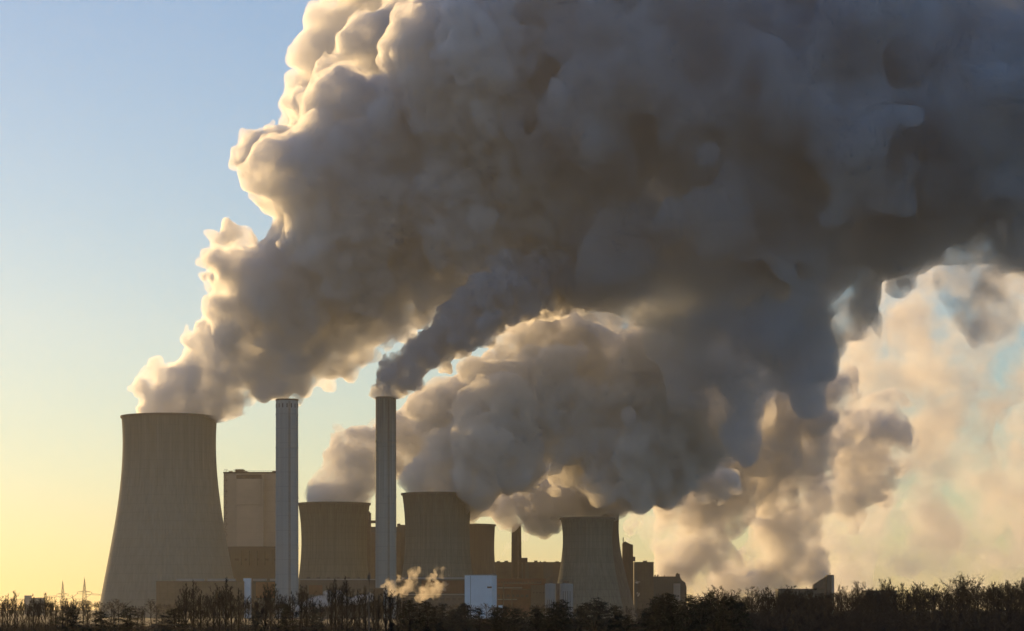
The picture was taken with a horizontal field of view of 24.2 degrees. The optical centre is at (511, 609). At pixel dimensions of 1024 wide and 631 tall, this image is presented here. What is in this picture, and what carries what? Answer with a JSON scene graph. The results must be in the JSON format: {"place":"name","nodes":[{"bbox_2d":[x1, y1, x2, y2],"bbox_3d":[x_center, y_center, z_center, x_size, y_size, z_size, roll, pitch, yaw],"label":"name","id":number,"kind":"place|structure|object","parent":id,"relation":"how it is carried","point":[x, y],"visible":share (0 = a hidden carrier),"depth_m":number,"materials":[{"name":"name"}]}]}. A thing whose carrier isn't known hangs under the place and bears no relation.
{"place":"outdoors","nodes":[
{"label":"outdoors","id":0,"kind":"place"},
{"bbox_2d":[223,469,275,580],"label":"boiler house","id":1,"kind":"structure","parent":0,"point":[250,514],"depth_m":2717.50,"materials":[{"name":"beige metal"}]},
{"bbox_2d":[367,511,374,576],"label":"stair tower","id":2,"kind":"structure","parent":0,"point":[370,521],"depth_m":2680.00,"materials":[{"name":"concrete"}]},
{"bbox_2d":[373,588,383,618],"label":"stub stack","id":3,"kind":"object","parent":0,"point":[377,592],"visible":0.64,"depth_m":2000.00,"materials":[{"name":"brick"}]},
{"bbox_2d":[371,524,404,578],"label":"boiler house","id":4,"kind":"structure","parent":0,"point":[400,539],"depth_m":2886.00,"materials":[{"name":"brown brick"}]},
{"bbox_2d":[465,575,496,618],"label":"white clad building","id":5,"kind":"structure","parent":0,"point":[480,590],"depth_m":2120.28,"materials":[{"name":"metal"}]},
{"bbox_2d":[469,523,495,574],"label":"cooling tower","id":6,"kind":"structure","parent":0,"point":[482,549],"depth_m":2819.69,"materials":[{"name":"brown concrete"}]},
{"bbox_2d":[1,610,1005,629],"bbox_3d":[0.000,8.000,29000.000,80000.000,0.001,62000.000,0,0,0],"label":"ground","id":7,"kind":"structure","parent":0,"point":[147,619],"depth_m":1803.37,"materials":[{"name":"soil"}]},
{"bbox_2d":[7,591,22,630],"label":"bare tree","id":8,"kind":"object","parent":7,"relation":"on","point":[13,600],"visible":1,"depth_m":469.96,"materials":[{"name":"brown plant"}]},
{"bbox_2d":[22,601,34,630],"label":"bare tree","id":9,"kind":"object","parent":7,"relation":"on","point":[30,620],"visible":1,"depth_m":479.86,"materials":[{"name":"brown plant"}]},
{"bbox_2d":[28,593,40,630],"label":"bare tree","id":10,"kind":"object","parent":7,"relation":"on","point":[36,616],"visible":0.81,"depth_m":500.02,"materials":[{"name":"brown plant"}]},
{"bbox_2d":[34,593,53,630],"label":"bare tree","id":11,"kind":"object","parent":7,"relation":"on","point":[47,604],"visible":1,"depth_m":459.93,"materials":[{"name":"brown plant"}]},
{"bbox_2d":[48,606,87,630],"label":"tree","id":12,"kind":"object","parent":7,"relation":"on","point":[72,624],"visible":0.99,"depth_m":428.30,"materials":[{"name":"green plant"}]},
{"bbox_2d":[81,611,119,630],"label":"pine tree","id":13,"kind":"object","parent":7,"relation":"on","point":[103,623],"visible":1,"depth_m":399.91,"materials":[{"name":"green plant"}]},
{"bbox_2d":[107,605,150,630],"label":"tree","id":14,"kind":"object","parent":7,"relation":"on","point":[127,621],"visible":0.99,"depth_m":409.79,"materials":[{"name":"green plant"}]},
{"bbox_2d":[146,612,179,630],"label":"bush","id":15,"kind":"object","parent":7,"relation":"on","point":[165,621],"visible":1,"depth_m":389.65,"materials":[{"name":"green plant"}]},
{"bbox_2d":[98,413,233,617],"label":"cooling tower","id":16,"kind":"structure","parent":7,"relation":"on","point":[169,525],"depth_m":2452.98,"materials":[{"name":"grey concrete"}]},
{"bbox_2d":[157,608,195,630],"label":"pine tree","id":17,"kind":"object","parent":7,"relation":"on","point":[174,621],"visible":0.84,"depth_m":429.87,"materials":[{"name":"green plant"}]},
{"bbox_2d":[178,585,192,629],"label":"bare tree","id":18,"kind":"object","parent":7,"relation":"on","point":[185,604],"visible":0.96,"depth_m":469.96,"materials":[{"name":"brown plant"}]},
{"bbox_2d":[179,581,203,629],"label":"bare tree","id":19,"kind":"object","parent":7,"relation":"on","point":[193,620],"visible":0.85,"depth_m":479.96,"materials":[{"name":"brown plant"}]},
{"bbox_2d":[156,579,243,617],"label":"long hall","id":20,"kind":"structure","parent":7,"relation":"on","point":[167,592],"depth_m":2330.00,"materials":[{"name":"brown brick"}]},
{"bbox_2d":[195,595,217,630],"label":"bare tree","id":21,"kind":"object","parent":7,"relation":"on","point":[201,612],"visible":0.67,"depth_m":499.42,"materials":[{"name":"brown plant"}]},
{"bbox_2d":[205,586,228,630],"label":"bare tree","id":22,"kind":"object","parent":7,"relation":"on","point":[220,620],"visible":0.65,"depth_m":479.92,"materials":[{"name":"brown plant"}]},
{"bbox_2d":[208,578,235,630],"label":"bare tree","id":23,"kind":"object","parent":7,"relation":"on","point":[226,619],"visible":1,"depth_m":469.74,"materials":[{"name":"brown plant"}]},
{"bbox_2d":[228,589,248,629],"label":"bare tree","id":24,"kind":"object","parent":7,"relation":"on","point":[235,613],"visible":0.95,"depth_m":499.98,"materials":[{"name":"brown plant"}]},
{"bbox_2d":[238,596,254,630],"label":"bare tree","id":25,"kind":"object","parent":7,"relation":"on","point":[247,606],"visible":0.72,"depth_m":539.75,"materials":[{"name":"brown plant"}]},
{"bbox_2d":[242,611,266,630],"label":"bush","id":26,"kind":"object","parent":7,"relation":"on","point":[255,622],"visible":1,"depth_m":439.72,"materials":[{"name":"green plant"}]},
{"bbox_2d":[243,578,274,617],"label":"long hall","id":27,"kind":"structure","parent":7,"relation":"on","point":[254,588],"depth_m":2338.80,"materials":[{"name":"brick"}]},
{"bbox_2d":[259,585,272,630],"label":"bare tree","id":28,"kind":"object","parent":7,"relation":"on","point":[265,607],"visible":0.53,"depth_m":479.91,"materials":[{"name":"brown plant"}]},
{"bbox_2d":[257,583,293,630],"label":"bare tree","id":29,"kind":"object","parent":7,"relation":"on","point":[270,597],"visible":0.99,"depth_m":469.89,"materials":[{"name":"brown plant"}]},
{"bbox_2d":[273,604,299,630],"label":"tree","id":30,"kind":"object","parent":7,"relation":"on","point":[283,614],"visible":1,"depth_m":449.71,"materials":[{"name":"green plant"}]},
{"bbox_2d":[275,398,298,617],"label":"chimney","id":31,"kind":"object","parent":7,"relation":"on","point":[286,557],"visible":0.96,"depth_m":2290.51,"materials":[{"name":"grey concrete"}]},
{"bbox_2d":[295,585,310,630],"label":"bare tree","id":32,"kind":"object","parent":7,"relation":"on","point":[300,604],"visible":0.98,"depth_m":469.74,"materials":[{"name":"brown plant"}]},
{"bbox_2d":[298,585,320,630],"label":"bare tree","id":33,"kind":"object","parent":7,"relation":"on","point":[306,622],"visible":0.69,"depth_m":479.87,"materials":[{"name":"brown plant"}]},
{"bbox_2d":[302,607,335,630],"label":"pine tree","id":34,"kind":"object","parent":7,"relation":"on","point":[315,625],"visible":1,"depth_m":440.32,"materials":[{"name":"green plant"}]},
{"bbox_2d":[324,587,337,628],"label":"bare tree","id":35,"kind":"object","parent":7,"relation":"on","point":[330,608],"visible":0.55,"depth_m":499.89,"materials":[{"name":"brown plant"}]},
{"bbox_2d":[298,502,370,616],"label":"cooling tower","id":36,"kind":"structure","parent":7,"relation":"on","point":[333,540],"depth_m":2568.47,"materials":[{"name":"concrete"}]},
{"bbox_2d":[325,579,344,630],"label":"bare tree","id":37,"kind":"object","parent":7,"relation":"on","point":[333,593],"visible":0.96,"depth_m":469.81,"materials":[{"name":"brown plant"}]},
{"bbox_2d":[338,577,356,630],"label":"bare tree","id":38,"kind":"object","parent":7,"relation":"on","point":[346,623],"visible":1,"depth_m":459.94,"materials":[{"name":"brown plant"}]},
{"bbox_2d":[300,577,402,617],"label":"turbine hall","id":39,"kind":"structure","parent":7,"relation":"on","point":[317,585],"depth_m":2360.00,"materials":[{"name":"red brick"}]},
{"bbox_2d":[348,589,364,629],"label":"bare tree","id":40,"kind":"object","parent":7,"relation":"on","point":[358,607],"visible":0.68,"depth_m":499.88,"materials":[{"name":"brown plant"}]},
{"bbox_2d":[358,585,374,628],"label":"bare tree","id":41,"kind":"object","parent":7,"relation":"on","point":[364,609],"visible":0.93,"depth_m":489.89,"materials":[{"name":"brown plant"}]},
{"bbox_2d":[372,596,384,630],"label":"bare tree","id":42,"kind":"object","parent":7,"relation":"on","point":[378,625],"visible":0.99,"depth_m":479.75,"materials":[{"name":"brown plant"}]},
{"bbox_2d":[375,396,396,617],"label":"chimney","id":43,"kind":"object","parent":7,"relation":"on","point":[385,524],"visible":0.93,"depth_m":2341.09,"materials":[{"name":"concrete"}]},
{"bbox_2d":[379,585,398,630],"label":"bare tree","id":44,"kind":"object","parent":7,"relation":"on","point":[385,620],"visible":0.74,"depth_m":499.88,"materials":[{"name":"brown plant"}]},
{"bbox_2d":[382,590,396,630],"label":"bare tree","id":45,"kind":"object","parent":7,"relation":"on","point":[390,610],"visible":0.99,"depth_m":469.93,"materials":[{"name":"brown plant"}]},
{"bbox_2d":[391,598,425,630],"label":"pine tree","id":46,"kind":"object","parent":7,"relation":"on","point":[408,611],"visible":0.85,"depth_m":429.13,"materials":[{"name":"green plant"}]},
{"bbox_2d":[409,601,440,630],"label":"pine tree","id":47,"kind":"object","parent":7,"relation":"on","point":[427,607],"visible":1,"depth_m":419.66,"materials":[{"name":"green plant"}]},
{"bbox_2d":[402,577,464,617],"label":"red brick hall","id":48,"kind":"structure","parent":7,"relation":"on","point":[449,591],"depth_m":2390.00,"materials":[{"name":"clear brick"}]},
{"bbox_2d":[401,492,473,576],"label":"cooling tower","id":49,"kind":"structure","parent":7,"relation":"on","point":[437,536],"depth_m":2469.93,"materials":[{"name":"concrete"}]},
{"bbox_2d":[428,603,463,630],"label":"pine tree","id":50,"kind":"object","parent":7,"relation":"on","point":[443,623],"visible":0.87,"depth_m":430.05,"materials":[{"name":"green plant"}]},
{"bbox_2d":[448,607,476,630],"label":"tree","id":51,"kind":"object","parent":7,"relation":"on","point":[458,611],"visible":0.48,"depth_m":429.64,"materials":[{"name":"green plant"}]},
{"bbox_2d":[449,603,479,630],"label":"pine tree","id":52,"kind":"object","parent":7,"relation":"on","point":[464,610],"visible":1,"depth_m":410.37,"materials":[{"name":"green plant"}]},
{"bbox_2d":[464,607,488,630],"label":"tree","id":53,"kind":"object","parent":7,"relation":"on","point":[479,619],"visible":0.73,"depth_m":449.79,"materials":[{"name":"green plant"}]},
{"bbox_2d":[481,607,508,630],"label":"tree","id":54,"kind":"object","parent":7,"relation":"on","point":[496,617],"visible":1,"depth_m":419.18,"materials":[{"name":"green plant"}]},
{"bbox_2d":[489,606,517,630],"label":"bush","id":55,"kind":"object","parent":7,"relation":"on","point":[504,613],"visible":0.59,"depth_m":429.54,"materials":[{"name":"green plant"}]},
{"bbox_2d":[0,602,1023,630],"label":"undergrowth","id":56,"kind":"object","parent":7,"relation":"on","point":[846,621],"visible":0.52,"depth_m":511.73,"materials":[{"name":"plant"}]},
{"bbox_2d":[502,608,529,630],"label":"pine tree","id":57,"kind":"object","parent":7,"relation":"on","point":[512,618],"visible":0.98,"depth_m":429.39,"materials":[{"name":"green plant"}]},
{"bbox_2d":[511,524,527,578],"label":"chimney","id":58,"kind":"object","parent":7,"relation":"on","point":[517,560],"visible":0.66,"depth_m":2795.15,"materials":[{"name":"concrete"}]},
{"bbox_2d":[497,577,545,616],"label":"red brick hall","id":59,"kind":"structure","parent":7,"relation":"on","point":[526,593],"depth_m":2700.00,"materials":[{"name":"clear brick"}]},
{"bbox_2d":[521,606,547,630],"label":"pine tree","id":60,"kind":"object","parent":7,"relation":"on","point":[533,621],"visible":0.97,"depth_m":419.80,"materials":[{"name":"green plant"}]},
{"bbox_2d":[545,579,555,617],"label":"silo","id":61,"kind":"object","parent":7,"relation":"on","point":[550,592],"visible":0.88,"depth_m":2195.73,"materials":[{"name":"metal"}]},
{"bbox_2d":[540,601,573,630],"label":"pine tree","id":62,"kind":"object","parent":7,"relation":"on","point":[555,616],"visible":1,"depth_m":409.81,"materials":[{"name":"green plant"}]},
{"bbox_2d":[548,599,584,630],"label":"pine tree","id":63,"kind":"object","parent":7,"relation":"on","point":[560,604],"visible":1,"depth_m":410.32,"materials":[{"name":"green plant"}]},
{"bbox_2d":[560,579,572,617],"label":"silo","id":64,"kind":"object","parent":7,"relation":"on","point":[566,591],"visible":0.77,"depth_m":2195.05,"materials":[{"name":"metal"}]},
{"bbox_2d":[567,605,589,630],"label":"pine tree","id":65,"kind":"object","parent":7,"relation":"on","point":[578,612],"visible":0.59,"depth_m":430.19,"materials":[{"name":"green plant"}]},
{"bbox_2d":[568,602,604,630],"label":"pine tree","id":66,"kind":"object","parent":7,"relation":"on","point":[585,606],"visible":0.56,"depth_m":429.52,"materials":[{"name":"green plant"}]},
{"bbox_2d":[577,597,612,630],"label":"pine tree","id":67,"kind":"object","parent":7,"relation":"on","point":[595,617],"visible":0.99,"depth_m":409.70,"materials":[{"name":"green plant"}]},
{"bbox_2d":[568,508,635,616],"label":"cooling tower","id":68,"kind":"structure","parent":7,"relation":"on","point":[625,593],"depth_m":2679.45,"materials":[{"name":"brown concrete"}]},
{"bbox_2d":[602,604,626,630],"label":"pine tree","id":69,"kind":"object","parent":7,"relation":"on","point":[610,624],"visible":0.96,"depth_m":419.82,"materials":[{"name":"green plant"}]},
{"bbox_2d":[622,537,634,599],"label":"brick chimney","id":70,"kind":"object","parent":7,"relation":"on","point":[628,558],"visible":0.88,"depth_m":2780.00,"materials":[{"name":"brick"}]},
{"bbox_2d":[617,614,641,630],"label":"pine tree","id":71,"kind":"object","parent":7,"relation":"on","point":[629,626],"visible":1,"depth_m":419.85,"materials":[{"name":"green plant"}]},
{"bbox_2d":[634,608,657,630],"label":"pine tree","id":72,"kind":"object","parent":7,"relation":"on","point":[645,611],"visible":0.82,"depth_m":429.44,"materials":[{"name":"green plant"}]},
{"bbox_2d":[638,601,668,630],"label":"pine tree","id":73,"kind":"object","parent":7,"relation":"on","point":[650,609],"visible":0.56,"depth_m":429.68,"materials":[{"name":"green plant"}]},
{"bbox_2d":[642,597,676,630],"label":"pine tree","id":74,"kind":"object","parent":7,"relation":"on","point":[658,609],"visible":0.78,"depth_m":419.73,"materials":[{"name":"green plant"}]},
{"bbox_2d":[652,593,686,630],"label":"pine tree","id":75,"kind":"object","parent":7,"relation":"on","point":[673,601],"visible":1,"depth_m":399.75,"materials":[{"name":"green plant"}]},
{"bbox_2d":[654,573,686,610],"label":"workshop hall","id":76,"kind":"structure","parent":7,"relation":"on","point":[675,585],"depth_m":2880.00,"materials":[{"name":"brick"}]},
{"bbox_2d":[674,593,703,630],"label":"pine tree","id":77,"kind":"object","parent":7,"relation":"on","point":[688,618],"visible":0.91,"depth_m":419.74,"materials":[{"name":"green plant"}]},
{"bbox_2d":[687,596,719,630],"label":"pine tree","id":78,"kind":"object","parent":7,"relation":"on","point":[702,613],"visible":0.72,"depth_m":429.79,"materials":[{"name":"green plant"}]},
{"bbox_2d":[699,592,729,630],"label":"pine tree","id":79,"kind":"object","parent":7,"relation":"on","point":[709,601],"visible":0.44,"depth_m":439.84,"materials":[{"name":"green plant"}]},
{"bbox_2d":[698,598,740,630],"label":"pine tree","id":80,"kind":"object","parent":7,"relation":"on","point":[723,609],"visible":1,"depth_m":429.31,"materials":[{"name":"green plant"}]},
{"bbox_2d":[715,595,749,630],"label":"pine tree","id":81,"kind":"object","parent":7,"relation":"on","point":[731,598],"visible":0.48,"depth_m":439.69,"materials":[{"name":"green plant"}]},
{"bbox_2d":[727,601,758,630],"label":"pine tree","id":82,"kind":"object","parent":7,"relation":"on","point":[741,607],"visible":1,"depth_m":429.66,"materials":[{"name":"green plant"}]},
{"bbox_2d":[734,585,768,614],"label":"tree","id":83,"kind":"object","parent":7,"relation":"on","point":[749,597],"visible":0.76,"depth_m":666.13,"materials":[{"name":"brown plant"}]},
{"bbox_2d":[750,587,789,620],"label":"bare tree","id":84,"kind":"object","parent":7,"relation":"on","point":[778,595],"visible":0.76,"depth_m":614.41,"materials":[{"name":"brown plant"}]},
{"bbox_2d":[757,597,787,626],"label":"bare tree","id":85,"kind":"object","parent":7,"relation":"on","point":[768,606],"visible":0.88,"depth_m":571.70,"materials":[{"name":"brown plant"}]},
{"bbox_2d":[775,589,823,616],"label":"flat shed","id":86,"kind":"structure","parent":7,"relation":"on","point":[817,591],"depth_m":2700.00,"materials":[{"name":"metal"}]},
{"bbox_2d":[812,575,833,613],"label":"slab tower","id":87,"kind":"structure","parent":7,"relation":"on","point":[826,582],"depth_m":2703.00,"materials":[{"name":"concrete"}]},
{"bbox_2d":[825,585,859,627],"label":"bare tree","id":88,"kind":"object","parent":7,"relation":"on","point":[839,602],"visible":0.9,"depth_m":611.98,"materials":[{"name":"brown plant"}]},
{"bbox_2d":[837,581,872,616],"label":"bare tree","id":89,"kind":"object","parent":7,"relation":"on","point":[856,590],"visible":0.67,"depth_m":646.37,"materials":[{"name":"brown plant"}]},
{"bbox_2d":[856,590,890,622],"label":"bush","id":90,"kind":"object","parent":7,"relation":"on","point":[872,597],"visible":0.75,"depth_m":602.95,"materials":[{"name":"brown plant"}]},
{"bbox_2d":[877,587,908,622],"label":"tree","id":91,"kind":"object","parent":7,"relation":"on","point":[894,600],"visible":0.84,"depth_m":598.37,"materials":[{"name":"brown plant"}]},
{"bbox_2d":[882,583,917,620],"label":"bare tree","id":92,"kind":"object","parent":7,"relation":"on","point":[908,595],"visible":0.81,"depth_m":617.87,"materials":[{"name":"brown plant"}]},
{"bbox_2d":[902,582,937,619],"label":"bare tree","id":93,"kind":"object","parent":7,"relation":"on","point":[916,589],"visible":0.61,"depth_m":638.72,"materials":[{"name":"brown plant"}]},
{"bbox_2d":[909,591,943,622],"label":"bare tree","id":94,"kind":"object","parent":7,"relation":"on","point":[929,602],"visible":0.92,"depth_m":570.62,"materials":[{"name":"brown plant"}]},
{"bbox_2d":[912,582,951,613],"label":"bare tree","id":95,"kind":"object","parent":7,"relation":"on","point":[933,591],"visible":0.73,"depth_m":637.89,"materials":[{"name":"brown plant"}]},
{"bbox_2d":[932,586,961,618],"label":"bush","id":96,"kind":"object","parent":7,"relation":"on","point":[947,592],"visible":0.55,"depth_m":613.51,"materials":[{"name":"brown plant"}]},
{"bbox_2d":[935,591,971,622],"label":"bare tree","id":97,"kind":"object","parent":7,"relation":"on","point":[948,601],"visible":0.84,"depth_m":572.17,"materials":[{"name":"brown plant"}]},
{"bbox_2d":[940,572,983,613],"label":"bare tree","id":98,"kind":"object","parent":7,"relation":"on","point":[956,583],"visible":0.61,"depth_m":663.90,"materials":[{"name":"brown plant"}]},
{"bbox_2d":[948,580,982,614],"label":"bare tree","id":99,"kind":"object","parent":7,"relation":"on","point":[959,590],"visible":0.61,"depth_m":635.16,"materials":[{"name":"brown plant"}]},
{"bbox_2d":[955,586,979,615],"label":"bare tree","id":100,"kind":"object","parent":7,"relation":"on","point":[969,599],"visible":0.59,"depth_m":577.96,"materials":[{"name":"brown plant"}]},
{"bbox_2d":[960,588,998,618],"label":"bare tree","id":101,"kind":"object","parent":7,"relation":"on","point":[975,597],"visible":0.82,"depth_m":562.29,"materials":[{"name":"brown plant"}]},
{"bbox_2d":[980,581,1004,615],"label":"tree","id":102,"kind":"object","parent":7,"relation":"on","point":[989,592],"visible":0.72,"depth_m":650.04,"materials":[{"name":"brown plant"}]},
{"bbox_2d":[992,581,1023,615],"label":"tree","id":103,"kind":"object","parent":7,"relation":"on","point":[1005,588],"visible":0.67,"depth_m":611.45,"materials":[{"name":"brown plant"}]},
{"bbox_2d":[994,584,1023,622],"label":"bare tree","id":104,"kind":"object","parent":7,"relation":"on","point":[1007,596],"visible":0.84,"depth_m":560.13,"materials":[{"name":"brown plant"}]},
{"bbox_2d":[0,0,1023,609],"label":"sky","id":105,"kind":"structure","parent":0,"point":[740,280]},
{"bbox_2d":[495,561,560,583],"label":"boiler house","id":106,"kind":"structure","parent":0,"point":[541,570],"depth_m":2950.00,"materials":[{"name":"brown brick"}]},
{"bbox_2d":[557,517,624,617],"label":"cooling tower","id":107,"kind":"structure","parent":0,"point":[587,565],"depth_m":2425.71,"materials":[{"name":"concrete"}]},
{"bbox_2d":[633,561,653,615],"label":"boiler house","id":108,"kind":"structure","parent":0,"point":[643,582],"depth_m":2840.00,"materials":[{"name":"brown concrete"}]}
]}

